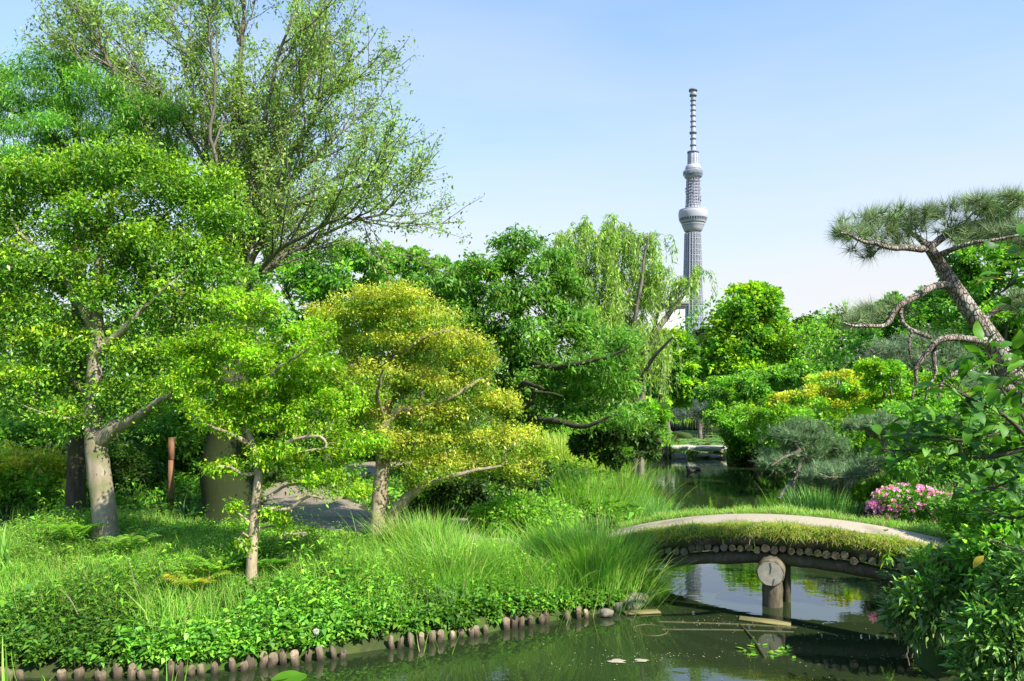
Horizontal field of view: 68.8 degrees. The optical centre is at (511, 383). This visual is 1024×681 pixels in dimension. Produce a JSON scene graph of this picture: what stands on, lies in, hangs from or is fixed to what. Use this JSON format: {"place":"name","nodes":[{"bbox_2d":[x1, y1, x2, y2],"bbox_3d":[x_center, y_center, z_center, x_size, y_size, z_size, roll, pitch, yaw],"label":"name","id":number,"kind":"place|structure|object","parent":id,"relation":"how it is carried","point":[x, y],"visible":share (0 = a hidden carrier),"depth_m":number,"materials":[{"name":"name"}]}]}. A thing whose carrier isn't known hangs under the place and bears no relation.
{"place":"outdoors","nodes":[
{"label":"outdoors","id":0,"kind":"place"},
{"bbox_2d":[261,448,589,548],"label":"garden path","id":1,"kind":"structure","parent":0,"point":[346,510],"depth_m":13.09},
{"bbox_2d":[12,430,939,680],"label":"pond water","id":2,"kind":"structure","parent":0,"point":[835,608],"depth_m":8.44,"materials":[{"name":"green liquid"}]},
{"bbox_2d":[2,639,18,680],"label":"water reed","id":3,"kind":"object","parent":2,"relation":"on","point":[5,677],"visible":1,"depth_m":6.90,"materials":[{"name":"green plant"}]},
{"bbox_2d":[271,670,306,680],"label":"lily pad","id":4,"kind":"object","parent":2,"relation":"on","point":[291,675],"visible":1,"depth_m":7.39,"materials":[{"name":"green plant"}]},
{"bbox_2d":[622,609,660,614],"bbox_3d":[1.639,2.888,9.448,0.465,0.020,0.140,0,0,-10],"label":"plank","id":5,"kind":"object","parent":2,"relation":"on","point":[646,611],"visible":0.97,"depth_m":9.41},
{"bbox_2d":[679,430,727,451],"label":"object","id":6,"kind":"object","parent":2,"relation":"on","point":[695,440],"visible":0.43,"depth_m":38.69,"materials":[{"name":"green plant"}]},
{"bbox_2d":[659,621,796,627],"bbox_3d":[2.592,2.900,9.012,1.609,0.019,0.048,0,0,8],"label":"bamboo pole","id":7,"kind":"object","parent":2,"relation":"on","point":[728,623],"visible":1,"depth_m":9.02,"materials":[{"name":"brown wood"}]},
{"bbox_2d":[739,616,790,625],"bbox_3d":[3.076,2.888,9.095,0.598,0.020,0.160,0,0,22],"label":"plank","id":8,"kind":"object","parent":2,"relation":"on","point":[764,621],"visible":1,"depth_m":9.08,"materials":[{"name":"wood"}]},
{"bbox_2d":[738,623,795,658],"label":"broken branch","id":9,"kind":"object","parent":2,"relation":"on","point":[753,640],"visible":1,"depth_m":8.13,"materials":[{"name":"plant"}]},
{"bbox_2d":[757,481,863,516],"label":"reed clump","id":10,"kind":"object","parent":2,"relation":"on","point":[814,504],"visible":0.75,"depth_m":16.71,"materials":[{"name":"green plant"}]},
{"bbox_2d":[0,384,1016,680],"bbox_3d":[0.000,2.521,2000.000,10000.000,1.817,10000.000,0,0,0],"label":"ground","id":11,"kind":"structure","parent":0,"point":[930,660],"depth_m":8.14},
{"bbox_2d":[0,524,16,575],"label":"sword plant","id":12,"kind":"object","parent":11,"relation":"on","point":[8,555],"visible":0.59,"depth_m":9.26,"materials":[{"name":"green plant"}]},
{"bbox_2d":[0,440,89,509],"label":"shrub","id":13,"kind":"object","parent":11,"relation":"on","point":[22,466],"visible":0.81,"depth_m":12.75,"materials":[{"name":"green plant"}]},
{"bbox_2d":[32,521,107,541],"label":"fern","id":14,"kind":"object","parent":11,"relation":"on","point":[64,529],"visible":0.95,"depth_m":10.07,"materials":[{"name":"green plant"}]},
{"bbox_2d":[0,38,202,513],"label":"silk tree","id":15,"kind":"object","parent":11,"relation":"on","point":[61,113],"visible":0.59,"depth_m":12.01,"materials":[{"name":"green plant"}]},
{"bbox_2d":[41,420,164,499],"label":"shrub","id":16,"kind":"object","parent":11,"relation":"on","point":[125,455],"visible":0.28,"depth_m":14.38,"materials":[{"name":"green plant"}]},
{"bbox_2d":[0,403,206,468],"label":"shrub","id":17,"kind":"object","parent":11,"relation":"on","point":[27,434],"visible":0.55,"depth_m":15.08,"materials":[{"name":"green plant"}]},
{"bbox_2d":[112,663,122,678],"bbox_3d":[-3.886,2.983,7.383,0.103,0.456,0.097,-4,1,-6],"label":"stake","id":18,"kind":"object","parent":11,"relation":"on","point":[117,671],"visible":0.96,"depth_m":7.35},
{"bbox_2d":[0,184,251,420],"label":"woodland tree","id":19,"kind":"object","parent":11,"relation":"on","point":[3,414],"visible":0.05,"depth_m":18.54,"materials":[{"name":"green plant"}]},
{"bbox_2d":[97,527,164,551],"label":"fern","id":20,"kind":"object","parent":11,"relation":"on","point":[139,540],"visible":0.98,"depth_m":9.54,"materials":[{"name":"green plant"}]},
{"bbox_2d":[127,663,137,680],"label":"stake","id":21,"kind":"object","parent":11,"relation":"on","point":[132,671],"visible":1,"depth_m":7.32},
{"bbox_2d":[0,123,280,544],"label":"camellia tree","id":22,"kind":"object","parent":11,"relation":"on","point":[143,237],"visible":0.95,"depth_m":10.29,"materials":[{"name":"green plant"}]},
{"bbox_2d":[136,433,201,492],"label":"shrub","id":23,"kind":"object","parent":11,"relation":"on","point":[180,471],"visible":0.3,"depth_m":15.67,"materials":[{"name":"green plant"}]},
{"bbox_2d":[168,437,174,504],"bbox_3d":[-6.192,1.660,13.597,0.094,1.360,0.092,0,0,-6],"label":"wooden post","id":24,"kind":"object","parent":11,"relation":"on","point":[171,449],"visible":0.78,"depth_m":13.56,"materials":[{"name":"wood"}]},
{"bbox_2d":[169,494,201,520],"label":"sword plant","id":25,"kind":"object","parent":11,"relation":"on","point":[190,513],"visible":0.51,"depth_m":12.37,"materials":[{"name":"green plant"}]},
{"bbox_2d":[159,568,233,591],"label":"fern","id":26,"kind":"object","parent":11,"relation":"on","point":[196,580],"visible":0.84,"depth_m":8.65,"materials":[{"name":"green plant"}]},
{"bbox_2d":[179,549,262,572],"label":"fern","id":27,"kind":"object","parent":11,"relation":"on","point":[203,562],"visible":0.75,"depth_m":8.95,"materials":[{"name":"green plant"}]},
{"bbox_2d":[159,397,307,474],"bbox_3d":[-6.127,1.239,16.480,3.077,2.240,1.834,0,0,0],"label":"shrub","id":28,"kind":"object","parent":11,"relation":"on","point":[276,439],"visible":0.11,"depth_m":16.26,"materials":[{"name":"green plant"}]},
{"bbox_2d":[0,274,487,437],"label":"woods","id":29,"kind":"object","parent":11,"relation":"on","point":[211,398],"visible":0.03,"depth_m":32.10,"materials":[{"name":"green plant"}]},
{"bbox_2d":[14,0,484,523],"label":"elm tree","id":30,"kind":"object","parent":11,"relation":"on","point":[268,201],"visible":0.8,"depth_m":11.99,"materials":[{"name":"green plant"}]},
{"bbox_2d":[0,526,517,629],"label":"fine bank grass","id":31,"kind":"structure","parent":11,"relation":"on","point":[151,560],"depth_m":9.02,"materials":[{"name":"plant"}]},
{"bbox_2d":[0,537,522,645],"bbox_3d":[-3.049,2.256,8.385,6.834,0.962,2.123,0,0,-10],"label":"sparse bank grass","id":32,"kind":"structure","parent":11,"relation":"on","point":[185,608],"depth_m":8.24,"materials":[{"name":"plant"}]},
{"bbox_2d":[258,651,268,667],"bbox_3d":[-2.551,2.988,7.668,0.101,0.482,0.103,-2,-4,29],"label":"stake","id":33,"kind":"object","parent":11,"relation":"on","point":[263,661],"visible":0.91,"depth_m":7.65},
{"bbox_2d":[243,545,294,569],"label":"fern","id":34,"kind":"object","parent":11,"relation":"on","point":[265,561],"visible":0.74,"depth_m":9.17,"materials":[{"name":"green plant"}]},
{"bbox_2d":[145,283,393,587],"bbox_3d":[-2.905,0.652,8.897,2.829,3.719,1.259,0,0,9],"label":"maple tree","id":35,"kind":"object","parent":11,"relation":"on","point":[218,346],"visible":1,"depth_m":8.75,"materials":[{"name":"green plant"}]},
{"bbox_2d":[267,652,278,667],"bbox_3d":[-2.471,2.981,7.665,0.107,0.446,0.109,4,-5,25],"label":"stake","id":36,"kind":"object","parent":11,"relation":"on","point":[272,662],"visible":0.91,"depth_m":7.65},
{"bbox_2d":[0,505,550,615],"bbox_3d":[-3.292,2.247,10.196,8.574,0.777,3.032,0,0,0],"label":"weed cover","id":37,"kind":"object","parent":11,"relation":"on","point":[165,532],"visible":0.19,"depth_m":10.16,"materials":[{"name":"green plant"}]},
{"bbox_2d":[0,483,556,618],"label":"tall weeds","id":38,"kind":"object","parent":11,"relation":"on","point":[134,521],"visible":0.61,"depth_m":9.05,"materials":[{"name":"green plant"}]},
{"bbox_2d":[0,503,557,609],"bbox_3d":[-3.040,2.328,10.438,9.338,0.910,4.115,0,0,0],"label":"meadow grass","id":39,"kind":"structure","parent":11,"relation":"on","point":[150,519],"depth_m":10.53,"materials":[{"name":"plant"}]},
{"bbox_2d":[290,649,299,665],"bbox_3d":[-2.237,2.995,7.710,0.096,0.493,0.101,-1,-2,8],"label":"stake","id":40,"kind":"object","parent":11,"relation":"on","point":[294,657],"visible":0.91,"depth_m":7.69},
{"bbox_2d":[0,542,620,658],"bbox_3d":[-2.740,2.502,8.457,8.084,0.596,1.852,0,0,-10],"label":"ground cover leaves","id":41,"kind":"object","parent":11,"relation":"on","point":[77,623],"visible":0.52,"depth_m":8.10,"materials":[{"name":"green plant"}]},
{"bbox_2d":[0,578,646,669],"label":"ivy ground cover","id":42,"kind":"object","parent":11,"relation":"on","point":[326,633],"visible":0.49,"depth_m":7.80,"materials":[{"name":"green plant"}]},
{"bbox_2d":[0,438,651,531],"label":"undergrowth leaves","id":43,"kind":"object","parent":11,"relation":"on","point":[155,491],"visible":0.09,"depth_m":14.28,"materials":[{"name":"green plant"}]},
{"bbox_2d":[0,429,654,533],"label":"bank grass","id":44,"kind":"structure","parent":11,"relation":"on","point":[24,508],"depth_m":14.39,"materials":[{"name":"plant"}]},
{"bbox_2d":[248,236,427,463],"bbox_3d":[-5.077,-1.044,21.005,5.733,6.806,2.816,0,0,0],"label":"woodland tree","id":45,"kind":"object","parent":11,"relation":"on","point":[316,282],"visible":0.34,"depth_m":20.49,"materials":[{"name":"green plant"}]},
{"bbox_2d":[321,556,375,574],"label":"fern","id":46,"kind":"object","parent":11,"relation":"on","point":[358,567],"visible":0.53,"depth_m":9.22,"materials":[{"name":"green plant"}]},
{"bbox_2d":[273,407,486,462],"bbox_3d":[-4.030,1.485,22.007,6.897,1.829,2.670,0,0,0],"label":"shrub","id":47,"kind":"object","parent":11,"relation":"on","point":[372,457],"visible":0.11,"depth_m":21.62,"materials":[{"name":"green plant"}]},
{"bbox_2d":[358,244,484,424],"bbox_3d":[-3.318,-1.349,26.922,4.665,7.402,3.038,0,0,0],"label":"light tree","id":48,"kind":"object","parent":11,"relation":"on","point":[415,267],"visible":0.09,"depth_m":26.60,"materials":[{"name":"green plant"}]},
{"bbox_2d":[336,498,517,572],"bbox_3d":[-1.045,2.099,10.399,2.511,1.007,2.222,0,0,-29],"label":"grass clump","id":49,"kind":"object","parent":11,"relation":"on","point":[420,526],"visible":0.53,"depth_m":10.47,"materials":[{"name":"plant"}]},
{"bbox_2d":[297,275,567,536],"bbox_3d":[-1.186,0.434,11.004,3.800,3.947,2.414,0,0,-17],"label":"golden evergreen","id":50,"kind":"object","parent":11,"relation":"on","point":[383,378],"visible":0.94,"depth_m":10.67,"materials":[{"name":"yellow plant"}]},
{"bbox_2d":[320,514,558,617],"bbox_3d":[-0.898,2.295,9.454,3.470,1.174,2.729,0,0,0],"label":"grass clump","id":51,"kind":"object","parent":11,"relation":"on","point":[441,561],"visible":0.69,"depth_m":9.50,"materials":[{"name":"plant"}]},
{"bbox_2d":[409,572,493,611],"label":"grass clump","id":52,"kind":"object","parent":11,"relation":"on","point":[432,600],"visible":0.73,"depth_m":8.87,"materials":[{"name":"plant"}]},
{"bbox_2d":[407,459,559,517],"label":"shrub","id":53,"kind":"object","parent":11,"relation":"on","point":[450,490],"visible":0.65,"depth_m":12.30,"materials":[{"name":"green plant"}]},
{"bbox_2d":[393,519,604,614],"bbox_3d":[-0.252,2.353,9.910,3.111,1.057,2.229,0,0,22],"label":"grass clump","id":54,"kind":"object","parent":11,"relation":"on","point":[506,552],"visible":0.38,"depth_m":9.87,"materials":[{"name":"plant"}]},
{"bbox_2d":[384,220,653,483],"bbox_3d":[0.059,-0.626,15.861,5.842,5.821,4.128,0,0,0],"label":"cherry tree","id":55,"kind":"object","parent":11,"relation":"on","point":[589,377],"visible":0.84,"depth_m":15.60,"materials":[{"name":"green plant"}]},
{"bbox_2d":[464,487,582,536],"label":"shrub","id":56,"kind":"object","parent":11,"relation":"on","point":[501,508],"visible":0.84,"depth_m":11.16,"materials":[{"name":"green plant"}]},
{"bbox_2d":[406,330,685,413],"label":"woods","id":57,"kind":"object","parent":11,"relation":"on","point":[506,366],"visible":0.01,"depth_m":56.87,"materials":[{"name":"green plant"}]},
{"bbox_2d":[485,507,611,562],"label":"grass clump","id":58,"kind":"object","parent":11,"relation":"on","point":[529,534],"visible":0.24,"depth_m":10.88,"materials":[{"name":"plant"}]},
{"bbox_2d":[470,542,627,625],"bbox_3d":[0.375,2.487,9.610,2.273,0.932,1.929,0,0,0],"label":"grass clump","id":59,"kind":"object","parent":11,"relation":"on","point":[552,582],"visible":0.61,"depth_m":9.46,"materials":[{"name":"plant"}]},
{"bbox_2d":[494,428,669,486],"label":"reed clump","id":60,"kind":"object","parent":11,"relation":"on","point":[562,449],"visible":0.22,"depth_m":20.50,"materials":[{"name":"green plant"}]},
{"bbox_2d":[496,459,680,520],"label":"reed clump","id":61,"kind":"object","parent":11,"relation":"on","point":[592,488],"visible":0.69,"depth_m":15.23,"materials":[{"name":"green plant"}]},
{"bbox_2d":[481,498,723,619],"bbox_3d":[1.149,2.251,9.905,3.672,1.405,2.783,0,0,0],"label":"grass clump","id":62,"kind":"object","parent":11,"relation":"on","point":[599,557],"visible":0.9,"depth_m":9.78,"materials":[{"name":"plant"}]},
{"bbox_2d":[565,402,664,478],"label":"shrub","id":63,"kind":"object","parent":11,"relation":"on","point":[621,453],"visible":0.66,"depth_m":16.70,"materials":[{"name":"green plant"}]},
{"bbox_2d":[534,212,721,474],"bbox_3d":[3.686,-0.974,23.807,6.146,8.883,3.697,0,0,0],"label":"willow tree","id":64,"kind":"object","parent":11,"relation":"on","point":[604,253],"visible":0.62,"depth_m":23.71,"materials":[{"name":"green plant"}]},
{"bbox_2d":[409,408,853,447],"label":"bank grass","id":65,"kind":"structure","parent":11,"relation":"on","point":[572,431],"depth_m":33.20,"materials":[{"name":"plant"}]},
{"bbox_2d":[623,592,645,609],"bbox_3d":[1.535,2.843,9.753,0.425,0.216,0.354,0,0,13],"label":"rock","id":66,"kind":"object","parent":11,"relation":"on","point":[634,602],"visible":0.38,"depth_m":9.62,"materials":[{"name":"stone"}]},
{"bbox_2d":[575,459,700,508],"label":"reed clump","id":67,"kind":"object","parent":11,"relation":"on","point":[634,482],"visible":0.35,"depth_m":16.34,"materials":[{"name":"green plant"}]},
{"bbox_2d":[604,399,674,479],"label":"tree","id":68,"kind":"object","parent":11,"relation":"on","point":[664,415],"visible":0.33,"depth_m":21.32,"materials":[{"name":"green plant"}]},
{"bbox_2d":[607,285,688,399],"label":"flat roofed building","id":69,"kind":"structure","parent":11,"relation":"on","point":[675,319],"depth_m":85.50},
{"bbox_2d":[604,525,705,601],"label":"grass clump","id":70,"kind":"object","parent":11,"relation":"on","point":[661,582],"visible":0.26,"depth_m":10.16,"materials":[{"name":"plant"}]},
{"bbox_2d":[625,492,695,519],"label":"reed clump","id":71,"kind":"object","parent":11,"relation":"on","point":[653,510],"visible":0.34,"depth_m":15.61,"materials":[{"name":"green plant"}]},
{"bbox_2d":[626,434,709,456],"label":"reed clump","id":72,"kind":"object","parent":11,"relation":"on","point":[667,442],"visible":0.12,"depth_m":30.13,"materials":[{"name":"green plant"}]},
{"bbox_2d":[629,325,710,442],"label":"rounded tree","id":73,"kind":"object","parent":11,"relation":"on","point":[684,388],"visible":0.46,"depth_m":31.47,"materials":[{"name":"green plant"}]},
{"bbox_2d":[656,326,714,421],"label":"evergreen oak","id":74,"kind":"object","parent":11,"relation":"on","point":[697,332],"visible":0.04,"depth_m":49.53,"materials":[{"name":"green plant"}]},
{"bbox_2d":[671,399,709,437],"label":"pine","id":75,"kind":"object","parent":11,"relation":"on","point":[692,411],"visible":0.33,"depth_m":39.91,"materials":[{"name":"green plant"}]},
{"bbox_2d":[678,88,707,345],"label":"broadcasting tower","id":76,"kind":"structure","parent":11,"relation":"on","point":[693,215],"depth_m":1586.99,"materials":[{"name":"metal"}]},
{"bbox_2d":[667,445,726,455],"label":"slab bridge","id":77,"kind":"structure","parent":11,"relation":"on","point":[716,449],"depth_m":29.96,"materials":[{"name":"stone"}]},
{"bbox_2d":[721,432,762,461],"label":"shrub","id":78,"kind":"object","parent":11,"relation":"on","point":[737,448],"visible":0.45,"depth_m":27.60,"materials":[{"name":"green plant"}]},
{"bbox_2d":[701,408,785,465],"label":"shrub","id":79,"kind":"object","parent":11,"relation":"on","point":[717,418],"visible":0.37,"depth_m":25.65,"materials":[{"name":"green plant"}]},
{"bbox_2d":[696,280,804,398],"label":"camphor tree","id":80,"kind":"object","parent":11,"relation":"on","point":[752,316],"visible":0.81,"depth_m":41.04,"materials":[{"name":"green plant"}]},
{"bbox_2d":[694,358,826,456],"bbox_3d":[8.874,1.024,27.014,4.602,3.931,3.060,0,0,0],"label":"green maple","id":81,"kind":"object","parent":11,"relation":"on","point":[758,389],"visible":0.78,"depth_m":26.54,"materials":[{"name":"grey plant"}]},
{"bbox_2d":[598,502,950,607],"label":"earth bridge","id":82,"kind":"structure","parent":11,"relation":"on","point":[774,544],"depth_m":9.95,"materials":[{"name":"plant"}]},
{"bbox_2d":[726,403,847,477],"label":"shrub","id":83,"kind":"object","parent":11,"relation":"on","point":[757,414],"visible":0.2,"depth_m":22.87,"materials":[{"name":"green plant"}]},
{"bbox_2d":[750,412,856,499],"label":"pine","id":84,"kind":"object","parent":11,"relation":"on","point":[799,446],"visible":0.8,"depth_m":18.74,"materials":[{"name":"green plant"}]},
{"bbox_2d":[783,315,847,376],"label":"sapling","id":85,"kind":"object","parent":11,"relation":"on","point":[813,324],"visible":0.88,"depth_m":39.91,"materials":[{"name":"green plant"}]},
{"bbox_2d":[758,400,884,459],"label":"shrub","id":86,"kind":"object","parent":11,"relation":"on","point":[779,412],"visible":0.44,"depth_m":19.70,"materials":[{"name":"green plant"}]},
{"bbox_2d":[791,311,857,377],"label":"flat topped tree","id":87,"kind":"object","parent":11,"relation":"on","point":[801,319],"visible":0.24,"depth_m":60.81,"materials":[{"name":"green plant"}]},
{"bbox_2d":[764,368,886,459],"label":"yellow maple","id":88,"kind":"object","parent":11,"relation":"on","point":[822,394],"visible":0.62,"depth_m":21.09,"materials":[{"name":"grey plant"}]},
{"bbox_2d":[646,441,1021,570],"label":"bank grass","id":89,"kind":"structure","parent":11,"relation":"on","point":[972,480],"depth_m":18.20,"materials":[{"name":"plant"}]},
{"bbox_2d":[676,295,1023,411],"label":"woods","id":90,"kind":"object","parent":11,"relation":"on","point":[844,348],"visible":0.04,"depth_m":53.41,"materials":[{"name":"green plant"}]},
{"bbox_2d":[797,409,915,503],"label":"pine","id":91,"kind":"object","parent":11,"relation":"on","point":[839,469],"visible":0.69,"depth_m":15.33,"materials":[{"name":"green plant"}]},
{"bbox_2d":[848,477,896,517],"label":"shrub","id":92,"kind":"object","parent":11,"relation":"on","point":[859,492],"visible":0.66,"depth_m":15.69,"materials":[{"name":"green plant"}]},
{"bbox_2d":[848,355,963,419],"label":"green maple","id":93,"kind":"object","parent":11,"relation":"on","point":[880,372],"visible":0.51,"depth_m":19.24,"materials":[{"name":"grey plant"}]},
{"bbox_2d":[864,481,952,525],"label":"azalea","id":94,"kind":"object","parent":11,"relation":"on","point":[894,503],"visible":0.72,"depth_m":12.12,"materials":[{"name":"pink plant"}]},
{"bbox_2d":[823,179,1023,422],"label":"black pine","id":95,"kind":"object","parent":11,"relation":"on","point":[987,222],"visible":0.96,"depth_m":7.31,"materials":[{"name":"green plant"}]},
{"bbox_2d":[846,285,1000,381],"bbox_3d":[21.003,-1.437,38.239,7.734,7.583,4.628,0,0,0],"label":"leaning evergreen","id":96,"kind":"object","parent":11,"relation":"on","point":[924,318],"visible":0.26,"depth_m":37.29,"materials":[{"name":"green plant"}]},
{"bbox_2d":[844,324,1003,395],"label":"cloud pine","id":97,"kind":"object","parent":11,"relation":"on","point":[882,348],"visible":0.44,"depth_m":23.86,"materials":[{"name":"green plant"}]},
{"bbox_2d":[886,517,985,665],"bbox_3d":[6.486,2.325,10.551,3.333,0.910,11.401,0,0,39],"label":"weed cover","id":98,"kind":"object","parent":11,"relation":"on","point":[931,642],"depth_m":7.84,"materials":[{"name":"green plant"}]},
{"bbox_2d":[863,385,1009,471],"bbox_3d":[9.647,1.269,16.952,3.368,2.493,1.670,0,0,0],"label":"shrub","id":99,"kind":"object","parent":11,"relation":"on","point":[947,400],"visible":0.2,"depth_m":16.82,"materials":[{"name":"green plant"}]},
{"bbox_2d":[873,533,1022,659],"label":"bush","id":100,"kind":"object","parent":11,"relation":"on","point":[926,597],"visible":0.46,"depth_m":7.26,"materials":[{"name":"green plant"}]},
{"bbox_2d":[877,394,1023,492],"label":"shrub","id":101,"kind":"object","parent":11,"relation":"on","point":[950,470],"visible":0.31,"depth_m":13.72,"materials":[{"name":"green plant"}]},
{"bbox_2d":[917,190,1023,445],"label":"broadleaf tree","id":102,"kind":"object","parent":11,"relation":"on","point":[967,271],"visible":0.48,"depth_m":26.64,"materials":[{"name":"green plant"}]},
{"bbox_2d":[926,469,1023,542],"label":"shrub","id":103,"kind":"object","parent":11,"relation":"on","point":[952,514],"visible":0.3,"depth_m":9.55,"materials":[{"name":"green plant"}]},
{"bbox_2d":[936,528,1023,680],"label":"bush","id":104,"kind":"object","parent":11,"relation":"on","point":[999,612],"visible":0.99,"depth_m":5.95,"materials":[{"name":"green plant"}]},
{"bbox_2d":[942,485,1023,593],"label":"bush","id":105,"kind":"object","parent":11,"relation":"on","point":[967,551],"visible":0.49,"depth_m":6.95,"materials":[{"name":"green plant"}]},
{"bbox_2d":[0,0,1023,383],"label":"sky","id":106,"kind":"structure","parent":0,"point":[558,112],"materials":[{"name":"blue"}]},
{"bbox_2d":[852,319,1023,509],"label":"leafy branch","id":107,"kind":"object","parent":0,"point":[1002,466],"visible":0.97,"depth_m":3.21,"materials":[{"name":"green plant"}]},
{"bbox_2d":[962,224,1023,416],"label":"leafy branch","id":108,"kind":"object","parent":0,"point":[1016,362],"visible":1,"depth_m":2.70,"materials":[{"name":"green plant"}]},
{"bbox_2d":[966,473,1023,570],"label":"leafy branch","id":109,"kind":"object","parent":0,"point":[1002,509],"visible":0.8,"depth_m":4.27,"materials":[{"name":"green plant"}]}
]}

